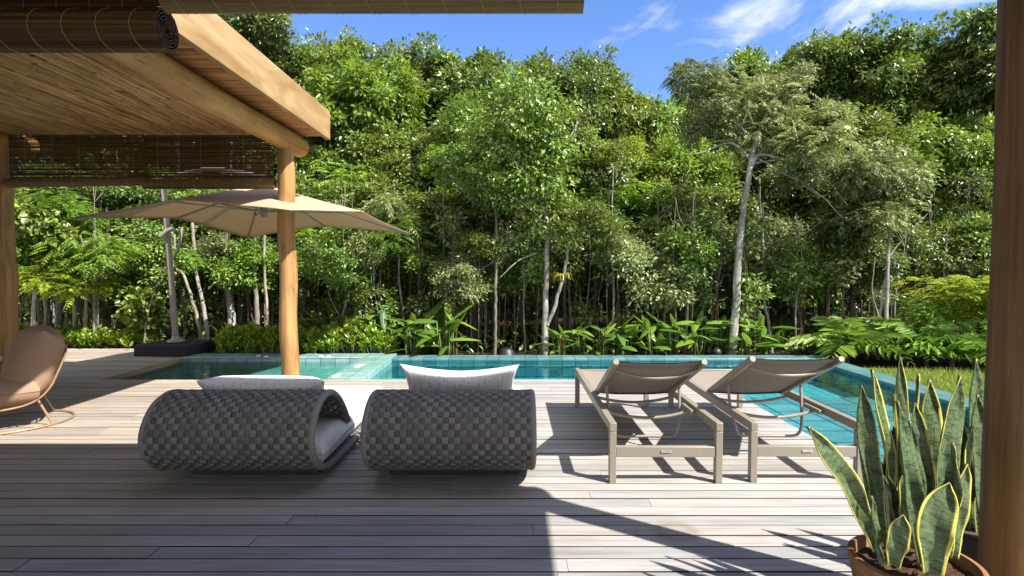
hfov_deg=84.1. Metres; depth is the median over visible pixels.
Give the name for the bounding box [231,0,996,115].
sky
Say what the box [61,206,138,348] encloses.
tree
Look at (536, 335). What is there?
sapling
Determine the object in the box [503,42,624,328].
forest tree
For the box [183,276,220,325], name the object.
sapling
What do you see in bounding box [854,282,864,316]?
sapling
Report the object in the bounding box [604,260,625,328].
sapling
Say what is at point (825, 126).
tree
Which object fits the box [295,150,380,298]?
forest tree
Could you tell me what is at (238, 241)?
sapling
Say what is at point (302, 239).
young tree
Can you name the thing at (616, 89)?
forest tree
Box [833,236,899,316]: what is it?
sapling
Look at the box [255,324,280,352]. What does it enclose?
shrub
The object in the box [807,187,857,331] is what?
sapling
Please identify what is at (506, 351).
garden lamp
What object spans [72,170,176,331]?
forest tree
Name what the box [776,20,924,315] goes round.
forest tree
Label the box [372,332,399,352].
shrub
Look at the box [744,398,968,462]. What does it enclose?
pool shelf floor
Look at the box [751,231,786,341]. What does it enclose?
sapling
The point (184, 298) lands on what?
forest tree
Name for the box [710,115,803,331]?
forest tree
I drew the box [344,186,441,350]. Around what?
tree
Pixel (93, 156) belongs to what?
forest tree
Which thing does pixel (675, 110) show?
forest tree
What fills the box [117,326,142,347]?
shrub
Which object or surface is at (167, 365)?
raised deck edge
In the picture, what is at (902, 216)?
sapling
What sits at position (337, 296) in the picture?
sapling
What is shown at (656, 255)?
sapling
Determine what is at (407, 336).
paddle leaf plant
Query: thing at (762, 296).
sapling
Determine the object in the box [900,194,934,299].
sapling
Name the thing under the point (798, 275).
sapling
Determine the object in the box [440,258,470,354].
sapling
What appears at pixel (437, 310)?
paddle leaf plant
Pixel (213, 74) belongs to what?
pergola
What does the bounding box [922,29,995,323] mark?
forest tree
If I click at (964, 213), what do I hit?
sapling
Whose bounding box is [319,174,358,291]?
sapling
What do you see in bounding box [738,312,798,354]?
paddle leaf plant
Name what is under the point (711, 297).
sapling
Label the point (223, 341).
shrub
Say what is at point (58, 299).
sapling
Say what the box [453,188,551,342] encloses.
forest tree
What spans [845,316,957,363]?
fern
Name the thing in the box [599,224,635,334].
young tree
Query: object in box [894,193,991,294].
forest tree
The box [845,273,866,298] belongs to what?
sapling
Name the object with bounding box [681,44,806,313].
forest tree
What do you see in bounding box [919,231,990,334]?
young tree
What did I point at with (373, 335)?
shrub
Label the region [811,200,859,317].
sapling
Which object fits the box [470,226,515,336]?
young tree
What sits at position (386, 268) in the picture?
sapling
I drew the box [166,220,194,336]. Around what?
sapling
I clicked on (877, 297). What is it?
sapling
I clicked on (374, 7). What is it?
beam
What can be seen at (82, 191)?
forest tree
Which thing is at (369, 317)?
paddle leaf plant
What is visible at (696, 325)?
paddle leaf plant
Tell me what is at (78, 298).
sapling
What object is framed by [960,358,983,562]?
potted plant
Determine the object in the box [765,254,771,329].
sapling
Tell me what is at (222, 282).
sapling
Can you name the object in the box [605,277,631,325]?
sapling
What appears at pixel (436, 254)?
young tree
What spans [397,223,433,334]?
sapling
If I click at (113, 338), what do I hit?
shrub
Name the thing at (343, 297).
sapling
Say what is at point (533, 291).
sapling
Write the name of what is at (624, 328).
paddle leaf plant
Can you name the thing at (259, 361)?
spa far wall
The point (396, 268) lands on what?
young tree
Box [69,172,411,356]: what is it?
parasol
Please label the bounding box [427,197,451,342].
sapling
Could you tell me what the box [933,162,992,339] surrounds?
forest tree
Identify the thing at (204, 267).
young tree
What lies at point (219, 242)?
young tree
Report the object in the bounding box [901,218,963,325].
young tree
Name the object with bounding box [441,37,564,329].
forest tree
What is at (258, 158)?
bamboo blind
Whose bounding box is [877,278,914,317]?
sapling
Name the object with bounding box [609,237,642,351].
sapling
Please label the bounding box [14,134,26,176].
forest tree
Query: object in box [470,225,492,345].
sapling
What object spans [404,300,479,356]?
paddle leaf plant
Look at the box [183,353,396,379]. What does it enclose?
spa wall
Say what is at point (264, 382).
pillow
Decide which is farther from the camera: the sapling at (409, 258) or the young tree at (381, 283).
the young tree at (381, 283)
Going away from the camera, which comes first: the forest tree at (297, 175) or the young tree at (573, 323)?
the young tree at (573, 323)
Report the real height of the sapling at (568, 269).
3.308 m
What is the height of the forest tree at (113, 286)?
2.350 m
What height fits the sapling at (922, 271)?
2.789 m
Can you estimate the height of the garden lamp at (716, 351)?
0.160 m
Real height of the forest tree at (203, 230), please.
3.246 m
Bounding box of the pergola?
[0,4,329,375]
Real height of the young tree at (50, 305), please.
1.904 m
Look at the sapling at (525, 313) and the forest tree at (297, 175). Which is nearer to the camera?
the sapling at (525, 313)
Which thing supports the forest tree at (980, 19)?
on the ground at (872, 361)
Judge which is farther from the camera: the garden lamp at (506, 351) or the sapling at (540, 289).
the sapling at (540, 289)
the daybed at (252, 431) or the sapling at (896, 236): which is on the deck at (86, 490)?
the daybed at (252, 431)
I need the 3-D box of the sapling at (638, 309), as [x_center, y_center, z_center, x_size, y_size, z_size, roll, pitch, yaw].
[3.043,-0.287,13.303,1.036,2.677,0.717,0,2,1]
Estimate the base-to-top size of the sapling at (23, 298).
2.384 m
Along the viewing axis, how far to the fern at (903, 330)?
8.19 m
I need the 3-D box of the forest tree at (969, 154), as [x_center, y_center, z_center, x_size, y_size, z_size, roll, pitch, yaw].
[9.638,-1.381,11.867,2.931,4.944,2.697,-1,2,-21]
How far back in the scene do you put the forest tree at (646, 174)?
11.56 m
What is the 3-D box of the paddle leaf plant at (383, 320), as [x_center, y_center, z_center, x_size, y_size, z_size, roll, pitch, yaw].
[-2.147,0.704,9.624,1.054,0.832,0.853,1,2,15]
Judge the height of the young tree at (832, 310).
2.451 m
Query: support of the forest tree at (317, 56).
on the ground at (872, 361)
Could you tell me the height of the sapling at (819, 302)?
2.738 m
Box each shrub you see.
[19,323,28,330]
[54,325,81,346]
[61,328,82,346]
[73,325,102,346]
[90,327,116,346]
[105,329,126,346]
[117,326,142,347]
[135,328,165,343]
[211,322,244,352]
[232,321,265,352]
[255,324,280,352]
[279,325,309,352]
[299,325,322,352]
[316,321,346,353]
[335,316,369,352]
[356,322,387,352]
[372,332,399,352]
[890,274,988,333]
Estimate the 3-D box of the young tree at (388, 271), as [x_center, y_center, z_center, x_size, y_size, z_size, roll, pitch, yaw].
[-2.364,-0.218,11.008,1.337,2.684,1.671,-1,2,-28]
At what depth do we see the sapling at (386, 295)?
9.89 m
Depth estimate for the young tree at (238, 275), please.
10.15 m
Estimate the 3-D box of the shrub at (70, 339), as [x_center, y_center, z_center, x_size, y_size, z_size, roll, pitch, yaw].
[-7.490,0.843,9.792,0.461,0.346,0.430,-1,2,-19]
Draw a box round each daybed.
[138,385,382,473]
[360,385,536,473]
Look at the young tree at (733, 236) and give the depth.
10.91 m
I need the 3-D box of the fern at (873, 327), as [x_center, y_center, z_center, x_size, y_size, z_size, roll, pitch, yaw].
[5.651,0.801,8.888,1.408,0.727,1.872,0,2,11]
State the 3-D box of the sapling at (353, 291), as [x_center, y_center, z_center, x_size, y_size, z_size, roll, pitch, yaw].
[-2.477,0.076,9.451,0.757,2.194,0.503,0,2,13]
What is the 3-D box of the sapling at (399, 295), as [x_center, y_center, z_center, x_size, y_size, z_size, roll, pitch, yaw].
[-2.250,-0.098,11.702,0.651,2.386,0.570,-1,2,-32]
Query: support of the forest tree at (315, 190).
on the ground at (872, 361)
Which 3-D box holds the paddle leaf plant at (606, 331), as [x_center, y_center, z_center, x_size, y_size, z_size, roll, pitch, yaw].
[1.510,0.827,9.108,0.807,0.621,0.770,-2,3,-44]
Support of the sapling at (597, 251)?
on the ground at (872, 361)
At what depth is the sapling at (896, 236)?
10.34 m
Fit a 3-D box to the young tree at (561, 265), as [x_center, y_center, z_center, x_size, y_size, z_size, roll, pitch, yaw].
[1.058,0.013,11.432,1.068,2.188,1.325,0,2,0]
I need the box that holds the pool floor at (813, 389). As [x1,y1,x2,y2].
[391,378,858,397]
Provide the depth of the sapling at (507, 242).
9.51 m
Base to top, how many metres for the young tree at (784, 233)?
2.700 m
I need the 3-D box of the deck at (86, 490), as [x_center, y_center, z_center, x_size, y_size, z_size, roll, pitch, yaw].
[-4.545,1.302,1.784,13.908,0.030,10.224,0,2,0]
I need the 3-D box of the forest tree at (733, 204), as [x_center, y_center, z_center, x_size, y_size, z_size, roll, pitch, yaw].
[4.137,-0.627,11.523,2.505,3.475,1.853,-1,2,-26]
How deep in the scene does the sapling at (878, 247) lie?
10.34 m
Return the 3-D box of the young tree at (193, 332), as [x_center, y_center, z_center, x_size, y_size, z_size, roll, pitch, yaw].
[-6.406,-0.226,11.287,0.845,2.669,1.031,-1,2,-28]
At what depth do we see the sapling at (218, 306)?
12.58 m
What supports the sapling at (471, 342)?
on the ground at (872, 361)
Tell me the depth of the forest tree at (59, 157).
14.50 m
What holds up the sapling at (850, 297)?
on the ground at (872, 361)
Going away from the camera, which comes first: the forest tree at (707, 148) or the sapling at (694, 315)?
the sapling at (694, 315)
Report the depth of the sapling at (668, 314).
10.39 m
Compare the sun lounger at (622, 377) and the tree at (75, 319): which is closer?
the sun lounger at (622, 377)
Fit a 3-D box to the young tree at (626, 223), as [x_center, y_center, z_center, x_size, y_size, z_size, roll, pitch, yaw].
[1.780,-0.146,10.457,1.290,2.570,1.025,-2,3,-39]
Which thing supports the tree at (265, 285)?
on the ground at (872, 361)
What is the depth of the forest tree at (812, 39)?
13.15 m
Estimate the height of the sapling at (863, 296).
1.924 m
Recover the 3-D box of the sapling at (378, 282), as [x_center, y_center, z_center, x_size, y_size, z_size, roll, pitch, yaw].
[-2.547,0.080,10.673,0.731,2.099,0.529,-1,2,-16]
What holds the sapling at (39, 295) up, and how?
on the ground at (872, 361)
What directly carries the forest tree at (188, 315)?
on the ground at (872, 361)
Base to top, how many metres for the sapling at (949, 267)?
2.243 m
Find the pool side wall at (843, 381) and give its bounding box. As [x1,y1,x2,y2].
[812,368,968,427]
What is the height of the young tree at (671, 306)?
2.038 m
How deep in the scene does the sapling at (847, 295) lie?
11.06 m
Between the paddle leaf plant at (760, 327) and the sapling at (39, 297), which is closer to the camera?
the paddle leaf plant at (760, 327)
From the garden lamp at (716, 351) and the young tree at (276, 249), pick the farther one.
the young tree at (276, 249)
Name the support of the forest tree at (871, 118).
on the ground at (872, 361)
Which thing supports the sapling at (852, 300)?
on the ground at (872, 361)
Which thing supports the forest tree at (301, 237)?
on the ground at (872, 361)
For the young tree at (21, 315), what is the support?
on the ground at (872, 361)
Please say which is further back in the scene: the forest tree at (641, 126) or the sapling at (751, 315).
the forest tree at (641, 126)
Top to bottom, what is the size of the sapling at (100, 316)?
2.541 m
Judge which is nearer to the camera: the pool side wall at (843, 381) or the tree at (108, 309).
the pool side wall at (843, 381)
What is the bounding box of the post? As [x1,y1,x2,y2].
[978,0,1023,575]
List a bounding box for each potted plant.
[806,356,988,575]
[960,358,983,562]
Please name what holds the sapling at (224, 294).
on the ground at (872, 361)
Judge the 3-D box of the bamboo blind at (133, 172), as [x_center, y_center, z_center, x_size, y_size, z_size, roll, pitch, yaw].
[-4.898,-1.426,6.391,1.547,0.593,0.104,0,2,0]
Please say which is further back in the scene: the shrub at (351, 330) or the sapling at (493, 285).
the sapling at (493, 285)
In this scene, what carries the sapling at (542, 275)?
on the ground at (872, 361)
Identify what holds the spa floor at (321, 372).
on the ground at (872, 361)
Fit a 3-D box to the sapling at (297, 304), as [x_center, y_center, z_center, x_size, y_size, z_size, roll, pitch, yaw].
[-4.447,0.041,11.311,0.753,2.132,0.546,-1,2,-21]
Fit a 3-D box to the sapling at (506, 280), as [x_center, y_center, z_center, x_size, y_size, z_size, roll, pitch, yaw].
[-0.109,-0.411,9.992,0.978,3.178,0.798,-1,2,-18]
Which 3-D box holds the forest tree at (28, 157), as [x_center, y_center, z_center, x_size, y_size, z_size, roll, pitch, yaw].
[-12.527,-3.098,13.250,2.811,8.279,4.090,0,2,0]
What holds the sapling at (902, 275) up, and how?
on the ground at (872, 361)
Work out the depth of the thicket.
16.03 m
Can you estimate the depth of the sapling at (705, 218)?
10.11 m
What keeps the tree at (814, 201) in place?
on the ground at (872, 361)
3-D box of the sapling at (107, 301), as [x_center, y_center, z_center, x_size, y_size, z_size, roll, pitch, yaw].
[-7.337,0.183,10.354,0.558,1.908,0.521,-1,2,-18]
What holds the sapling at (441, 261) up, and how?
on the ground at (872, 361)
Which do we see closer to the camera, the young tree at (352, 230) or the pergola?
the pergola
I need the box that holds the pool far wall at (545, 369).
[392,361,742,377]
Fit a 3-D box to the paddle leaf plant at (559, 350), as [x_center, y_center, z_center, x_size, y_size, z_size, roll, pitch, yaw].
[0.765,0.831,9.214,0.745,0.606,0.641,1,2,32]
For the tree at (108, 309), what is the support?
on the ground at (872, 361)
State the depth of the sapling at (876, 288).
10.64 m
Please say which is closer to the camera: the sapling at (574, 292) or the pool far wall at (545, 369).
the pool far wall at (545, 369)
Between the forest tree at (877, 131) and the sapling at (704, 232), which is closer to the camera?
the sapling at (704, 232)
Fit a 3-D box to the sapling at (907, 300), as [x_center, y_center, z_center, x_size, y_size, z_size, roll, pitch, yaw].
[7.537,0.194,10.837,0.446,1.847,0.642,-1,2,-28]
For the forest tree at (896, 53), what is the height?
7.271 m
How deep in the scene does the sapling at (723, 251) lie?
9.87 m
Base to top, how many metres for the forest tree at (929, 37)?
7.395 m
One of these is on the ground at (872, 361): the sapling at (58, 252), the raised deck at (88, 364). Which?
the sapling at (58, 252)
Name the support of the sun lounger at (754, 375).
on the deck at (86, 490)
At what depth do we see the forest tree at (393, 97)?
11.89 m
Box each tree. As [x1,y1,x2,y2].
[12,133,43,157]
[14,132,95,321]
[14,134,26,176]
[14,170,78,323]
[14,192,100,325]
[15,188,80,325]
[18,187,148,348]
[19,246,22,322]
[19,260,70,327]
[21,170,89,326]
[29,134,137,176]
[39,230,124,348]
[61,170,107,325]
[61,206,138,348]
[65,205,113,348]
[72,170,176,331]
[75,193,123,327]
[77,269,119,328]
[88,235,167,330]
[95,188,125,331]
[99,132,194,305]
[101,258,189,306]
[107,218,219,337]
[109,248,211,342]
[121,247,198,337]
[126,218,206,338]
[127,132,277,298]
[136,189,198,337]
[137,172,218,338]
[171,219,199,338]
[174,228,242,336]
[175,14,238,326]
[183,186,301,320]
[185,242,240,327]
[194,189,235,326]
[203,236,279,320]
[208,189,259,323]
[216,177,304,324]
[219,14,340,324]
[225,26,286,326]
[235,242,322,300]
[249,142,302,187]
[249,228,317,282]
[260,167,368,324]
[274,84,372,322]
[274,153,319,187]
[277,227,319,318]
[281,25,379,311]
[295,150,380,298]
[296,230,389,325]
[297,227,330,321]
[297,227,389,310]
[301,38,433,318]
[308,105,434,318]
[311,192,419,325]
[326,167,434,337]
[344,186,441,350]
[365,31,459,323]
[366,261,393,314]
[373,119,456,327]
[380,207,421,321]
[382,241,446,325]
[387,67,447,317]
[388,234,451,325]
[411,88,497,336]
[418,42,496,325]
[418,139,481,335]
[421,168,524,341]
[423,188,531,342]
[423,219,491,341]
[424,227,515,353]
[425,138,521,354]
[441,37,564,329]
[444,59,638,354]
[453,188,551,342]
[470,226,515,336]
[476,227,563,346]
[479,115,549,333]
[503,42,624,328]
[515,189,606,342]
[526,106,636,340]
[549,251,588,330]
[550,259,562,340]
[563,125,642,338]
[571,239,591,330]
[579,171,657,331]
[583,58,650,325]
[583,221,725,352]
[587,209,637,343]
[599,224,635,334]
[607,131,707,337]
[608,263,647,334]
[621,177,721,340]
[624,92,681,323]
[630,246,706,340]
[634,92,719,318]
[643,130,755,335]
[659,57,919,354]
[665,171,789,337]
[667,93,738,317]
[680,308,682,339]
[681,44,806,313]
[683,221,727,339]
[697,217,764,339]
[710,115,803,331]
[722,241,774,343]
[731,161,838,325]
[736,28,854,325]
[738,207,808,337]
[751,246,836,350]
[755,202,810,352]
[763,145,867,335]
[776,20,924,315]
[791,225,821,332]
[792,99,934,331]
[794,227,840,315]
[796,194,887,321]
[808,10,942,318]
[815,132,944,360]
[815,149,940,317]
[848,241,916,317]
[853,123,948,315]
[857,208,944,318]
[863,109,991,333]
[864,8,994,317]
[879,252,948,322]
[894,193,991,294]
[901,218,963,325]
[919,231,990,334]
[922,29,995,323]
[932,109,994,137]
[933,109,993,334]
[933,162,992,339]
[943,2,996,127]
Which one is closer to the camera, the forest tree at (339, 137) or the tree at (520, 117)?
the tree at (520, 117)
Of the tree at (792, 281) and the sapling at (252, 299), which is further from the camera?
the sapling at (252, 299)
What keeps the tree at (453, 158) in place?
on the ground at (872, 361)
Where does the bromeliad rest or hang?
on the tree at (520, 117)
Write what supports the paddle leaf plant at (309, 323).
on the ground at (872, 361)
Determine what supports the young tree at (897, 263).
on the ground at (872, 361)
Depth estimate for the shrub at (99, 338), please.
9.68 m
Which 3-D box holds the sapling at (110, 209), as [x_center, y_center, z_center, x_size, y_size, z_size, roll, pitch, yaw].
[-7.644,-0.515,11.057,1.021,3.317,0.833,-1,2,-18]
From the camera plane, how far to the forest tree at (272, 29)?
13.02 m
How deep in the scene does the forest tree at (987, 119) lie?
15.83 m
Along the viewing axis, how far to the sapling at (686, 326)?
9.73 m
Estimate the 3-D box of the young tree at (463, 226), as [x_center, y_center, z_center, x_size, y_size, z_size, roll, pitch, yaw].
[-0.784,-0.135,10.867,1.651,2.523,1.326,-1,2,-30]
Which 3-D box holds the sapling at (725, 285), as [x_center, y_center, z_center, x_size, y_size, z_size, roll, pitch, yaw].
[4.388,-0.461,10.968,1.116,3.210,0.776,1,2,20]
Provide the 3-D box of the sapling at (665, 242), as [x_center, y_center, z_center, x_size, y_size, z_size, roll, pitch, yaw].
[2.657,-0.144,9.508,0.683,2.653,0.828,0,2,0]
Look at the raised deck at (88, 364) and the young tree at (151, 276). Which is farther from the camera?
the young tree at (151, 276)
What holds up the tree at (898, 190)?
on the ground at (872, 361)
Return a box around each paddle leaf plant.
[297,307,342,352]
[311,297,364,352]
[332,298,400,352]
[359,305,407,352]
[382,313,444,354]
[391,300,462,354]
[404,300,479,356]
[533,320,580,354]
[559,321,596,354]
[578,321,630,354]
[594,315,638,354]
[630,315,681,354]
[637,309,697,354]
[676,310,732,354]
[703,316,750,354]
[730,311,779,354]
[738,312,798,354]
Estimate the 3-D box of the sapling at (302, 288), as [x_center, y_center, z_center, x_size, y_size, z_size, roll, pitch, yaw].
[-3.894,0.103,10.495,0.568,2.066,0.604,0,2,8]
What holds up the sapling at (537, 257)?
on the ground at (872, 361)
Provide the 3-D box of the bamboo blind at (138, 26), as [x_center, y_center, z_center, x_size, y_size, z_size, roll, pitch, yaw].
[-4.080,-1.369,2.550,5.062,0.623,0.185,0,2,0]
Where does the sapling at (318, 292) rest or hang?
on the ground at (872, 361)
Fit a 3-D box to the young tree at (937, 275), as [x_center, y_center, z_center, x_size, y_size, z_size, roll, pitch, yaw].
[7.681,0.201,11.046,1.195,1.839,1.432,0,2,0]
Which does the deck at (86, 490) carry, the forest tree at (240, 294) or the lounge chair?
the lounge chair
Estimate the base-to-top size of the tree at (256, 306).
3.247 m
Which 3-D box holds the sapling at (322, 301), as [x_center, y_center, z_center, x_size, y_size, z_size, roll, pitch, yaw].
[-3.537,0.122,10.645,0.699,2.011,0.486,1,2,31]
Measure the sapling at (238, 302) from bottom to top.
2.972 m
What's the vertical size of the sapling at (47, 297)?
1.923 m
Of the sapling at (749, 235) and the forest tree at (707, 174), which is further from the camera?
the forest tree at (707, 174)
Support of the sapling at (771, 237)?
on the ground at (872, 361)
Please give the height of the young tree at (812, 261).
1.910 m
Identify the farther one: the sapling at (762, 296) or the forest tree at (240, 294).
the forest tree at (240, 294)
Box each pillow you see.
[196,375,324,398]
[400,364,518,394]
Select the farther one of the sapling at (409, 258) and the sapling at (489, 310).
the sapling at (489, 310)
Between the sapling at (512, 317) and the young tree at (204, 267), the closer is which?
the young tree at (204, 267)
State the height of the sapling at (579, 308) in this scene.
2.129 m
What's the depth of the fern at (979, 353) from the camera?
8.15 m
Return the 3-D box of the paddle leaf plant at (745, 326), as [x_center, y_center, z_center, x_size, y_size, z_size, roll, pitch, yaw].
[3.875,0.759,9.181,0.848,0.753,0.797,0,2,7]
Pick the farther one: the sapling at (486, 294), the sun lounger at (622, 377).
the sapling at (486, 294)
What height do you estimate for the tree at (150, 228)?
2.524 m
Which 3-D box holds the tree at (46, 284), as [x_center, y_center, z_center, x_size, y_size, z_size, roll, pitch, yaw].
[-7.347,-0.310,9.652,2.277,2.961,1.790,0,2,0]
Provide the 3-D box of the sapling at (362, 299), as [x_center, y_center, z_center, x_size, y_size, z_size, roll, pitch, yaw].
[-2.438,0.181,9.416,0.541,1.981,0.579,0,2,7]
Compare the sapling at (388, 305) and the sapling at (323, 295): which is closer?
the sapling at (388, 305)
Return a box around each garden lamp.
[498,348,514,354]
[712,348,721,354]
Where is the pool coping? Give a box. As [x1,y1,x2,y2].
[392,355,968,409]
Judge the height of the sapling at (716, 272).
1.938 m
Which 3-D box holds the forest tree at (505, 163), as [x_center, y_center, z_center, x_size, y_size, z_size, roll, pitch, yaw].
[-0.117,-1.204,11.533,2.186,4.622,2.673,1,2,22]
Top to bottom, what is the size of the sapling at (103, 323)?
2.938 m
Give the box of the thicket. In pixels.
[15,172,979,318]
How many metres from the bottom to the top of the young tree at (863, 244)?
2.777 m
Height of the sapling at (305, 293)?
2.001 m
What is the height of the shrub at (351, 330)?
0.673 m
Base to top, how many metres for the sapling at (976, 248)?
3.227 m
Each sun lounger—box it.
[575,359,722,483]
[668,356,862,482]
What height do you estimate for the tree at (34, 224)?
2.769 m
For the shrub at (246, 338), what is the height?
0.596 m
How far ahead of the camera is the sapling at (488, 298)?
9.99 m
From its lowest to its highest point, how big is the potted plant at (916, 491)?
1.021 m
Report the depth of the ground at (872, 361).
10.55 m
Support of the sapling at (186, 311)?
on the ground at (872, 361)
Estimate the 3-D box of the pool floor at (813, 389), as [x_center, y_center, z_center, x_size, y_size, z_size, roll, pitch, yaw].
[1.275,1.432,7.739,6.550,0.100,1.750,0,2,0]
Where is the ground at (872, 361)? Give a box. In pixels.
[19,276,985,370]
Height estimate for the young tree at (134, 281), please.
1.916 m
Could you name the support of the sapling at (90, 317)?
on the ground at (872, 361)
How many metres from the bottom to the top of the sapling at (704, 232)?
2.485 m
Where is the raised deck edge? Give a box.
[102,348,217,379]
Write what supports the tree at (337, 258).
on the ground at (872, 361)
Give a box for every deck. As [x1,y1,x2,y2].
[0,380,870,575]
[56,349,179,379]
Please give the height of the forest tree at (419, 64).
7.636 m
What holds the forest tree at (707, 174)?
on the ground at (872, 361)
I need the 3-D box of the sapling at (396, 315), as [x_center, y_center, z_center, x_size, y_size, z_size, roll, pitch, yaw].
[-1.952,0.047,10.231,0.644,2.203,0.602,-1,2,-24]
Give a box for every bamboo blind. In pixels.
[0,0,178,53]
[5,135,146,187]
[141,135,276,188]
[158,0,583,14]
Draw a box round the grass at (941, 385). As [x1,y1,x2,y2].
[865,365,984,397]
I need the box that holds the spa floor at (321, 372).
[135,366,346,379]
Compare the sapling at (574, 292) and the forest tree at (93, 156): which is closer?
the sapling at (574, 292)
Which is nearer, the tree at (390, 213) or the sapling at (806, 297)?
the tree at (390, 213)
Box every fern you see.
[780,315,914,365]
[788,332,845,354]
[821,316,919,359]
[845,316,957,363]
[856,320,981,366]
[901,334,985,368]
[929,318,986,366]
[952,322,986,340]
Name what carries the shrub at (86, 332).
on the ground at (872, 361)
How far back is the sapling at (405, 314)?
9.95 m
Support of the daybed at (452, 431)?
on the deck at (86, 490)
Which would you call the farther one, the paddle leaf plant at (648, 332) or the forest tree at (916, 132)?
the forest tree at (916, 132)
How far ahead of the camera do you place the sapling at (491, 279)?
9.59 m
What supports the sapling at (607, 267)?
on the ground at (872, 361)
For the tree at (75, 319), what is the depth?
10.01 m
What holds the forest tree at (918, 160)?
on the ground at (872, 361)
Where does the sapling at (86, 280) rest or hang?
on the ground at (872, 361)
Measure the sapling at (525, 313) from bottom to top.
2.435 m
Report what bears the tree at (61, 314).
on the ground at (872, 361)
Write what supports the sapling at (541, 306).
on the ground at (872, 361)
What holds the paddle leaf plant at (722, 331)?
on the ground at (872, 361)
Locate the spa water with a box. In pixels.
[129,362,347,379]
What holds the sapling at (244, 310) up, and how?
on the ground at (872, 361)
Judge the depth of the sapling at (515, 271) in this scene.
9.89 m
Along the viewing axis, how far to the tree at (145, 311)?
9.54 m
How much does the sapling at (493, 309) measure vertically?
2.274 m
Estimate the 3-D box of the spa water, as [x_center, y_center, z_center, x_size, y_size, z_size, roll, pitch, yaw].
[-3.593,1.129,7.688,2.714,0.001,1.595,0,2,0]
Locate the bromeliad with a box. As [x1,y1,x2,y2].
[549,272,571,282]
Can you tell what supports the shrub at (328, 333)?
on the ground at (872, 361)
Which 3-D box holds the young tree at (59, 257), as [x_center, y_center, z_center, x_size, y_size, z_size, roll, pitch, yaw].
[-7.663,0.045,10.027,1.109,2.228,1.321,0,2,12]
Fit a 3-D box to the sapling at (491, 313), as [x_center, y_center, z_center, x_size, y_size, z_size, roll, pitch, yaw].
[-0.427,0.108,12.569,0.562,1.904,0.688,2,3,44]
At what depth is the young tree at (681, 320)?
11.45 m
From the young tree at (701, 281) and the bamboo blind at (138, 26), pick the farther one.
the young tree at (701, 281)
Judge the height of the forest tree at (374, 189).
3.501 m
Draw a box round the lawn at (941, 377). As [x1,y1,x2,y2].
[871,368,984,392]
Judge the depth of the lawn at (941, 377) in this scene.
7.37 m
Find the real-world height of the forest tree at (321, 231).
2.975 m
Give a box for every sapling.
[18,287,41,326]
[25,258,57,324]
[26,172,51,324]
[29,245,74,329]
[32,187,83,348]
[40,257,52,324]
[59,176,122,348]
[65,297,79,312]
[71,281,112,326]
[78,218,118,323]
[79,191,116,319]
[90,267,118,327]
[95,189,145,235]
[99,195,129,326]
[162,218,184,338]
[165,258,200,338]
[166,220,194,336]
[181,274,215,336]
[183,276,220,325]
[184,270,220,333]
[197,192,223,315]
[205,283,221,329]
[211,275,242,304]
[228,234,268,322]
[230,236,239,325]
[239,287,276,325]
[244,281,278,319]
[248,242,278,325]
[261,172,266,322]
[268,299,302,310]
[296,248,320,331]
[299,177,334,312]
[301,274,314,328]
[305,286,336,325]
[312,197,326,319]
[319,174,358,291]
[323,182,376,322]
[325,201,358,323]
[330,284,349,322]
[342,234,387,321]
[347,272,384,314]
[349,239,384,322]
[366,263,394,318]
[368,266,399,332]
[369,189,402,313]
[371,204,404,318]
[386,273,412,324]
[387,241,424,321]
[391,173,442,314]
[391,252,421,347]
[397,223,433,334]
[403,226,432,328]
[407,186,433,311]
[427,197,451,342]
[428,195,475,347]
[430,214,464,349]
[440,225,475,354]
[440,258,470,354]
[454,190,485,346]
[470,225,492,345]
[471,256,491,312]
[472,215,499,350]
[473,260,499,354]
[476,209,536,349]
[477,295,501,331]
[479,180,528,347]
[479,263,502,339]
[484,281,504,332]
[485,259,507,337]
[503,182,552,353]
[503,202,539,349]
[509,286,534,322]
[510,280,542,333]
[511,290,513,334]
[522,237,559,350]
[524,224,559,348]
[526,263,552,342]
[526,289,552,312]
[534,171,590,350]
[551,280,566,320]
[552,240,591,350]
[566,234,603,351]
[566,266,584,325]
[570,247,606,325]
[583,166,633,354]
[587,170,637,346]
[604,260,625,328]
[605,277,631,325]
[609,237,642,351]
[631,297,640,324]
[651,203,672,336]
[652,204,685,332]
[654,304,680,336]
[657,189,713,352]
[664,174,730,331]
[667,177,704,344]
[678,205,707,328]
[686,216,717,347]
[688,181,732,347]
[689,179,728,352]
[706,252,729,345]
[707,205,743,342]
[709,187,766,336]
[729,193,779,350]
[731,206,775,346]
[734,179,784,339]
[742,184,780,339]
[743,249,760,352]
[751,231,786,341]
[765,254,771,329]
[773,212,825,350]
[778,251,794,330]
[779,252,810,351]
[804,282,826,333]
[806,244,860,316]
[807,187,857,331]
[811,182,867,331]
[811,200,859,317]
[817,266,836,331]
[823,285,825,327]
[830,255,851,314]
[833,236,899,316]
[841,210,860,327]
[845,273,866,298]
[851,278,855,316]
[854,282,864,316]
[855,291,877,323]
[860,212,901,316]
[861,241,905,310]
[871,234,896,316]
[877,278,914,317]
[878,198,925,337]
[882,201,915,317]
[895,284,927,310]
[899,241,919,319]
[899,250,923,311]
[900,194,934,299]
[905,198,953,299]
[929,227,976,317]
[941,178,990,311]
[959,192,989,280]
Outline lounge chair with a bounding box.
[0,325,75,434]
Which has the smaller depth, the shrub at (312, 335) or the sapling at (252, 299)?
the shrub at (312, 335)
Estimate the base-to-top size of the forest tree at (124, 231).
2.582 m
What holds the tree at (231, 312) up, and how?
on the ground at (872, 361)
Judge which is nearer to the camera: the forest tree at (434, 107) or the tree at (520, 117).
the tree at (520, 117)
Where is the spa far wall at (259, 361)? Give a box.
[182,358,359,365]
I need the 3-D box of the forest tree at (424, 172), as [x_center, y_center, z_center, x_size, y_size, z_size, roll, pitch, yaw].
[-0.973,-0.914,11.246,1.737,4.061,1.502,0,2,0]

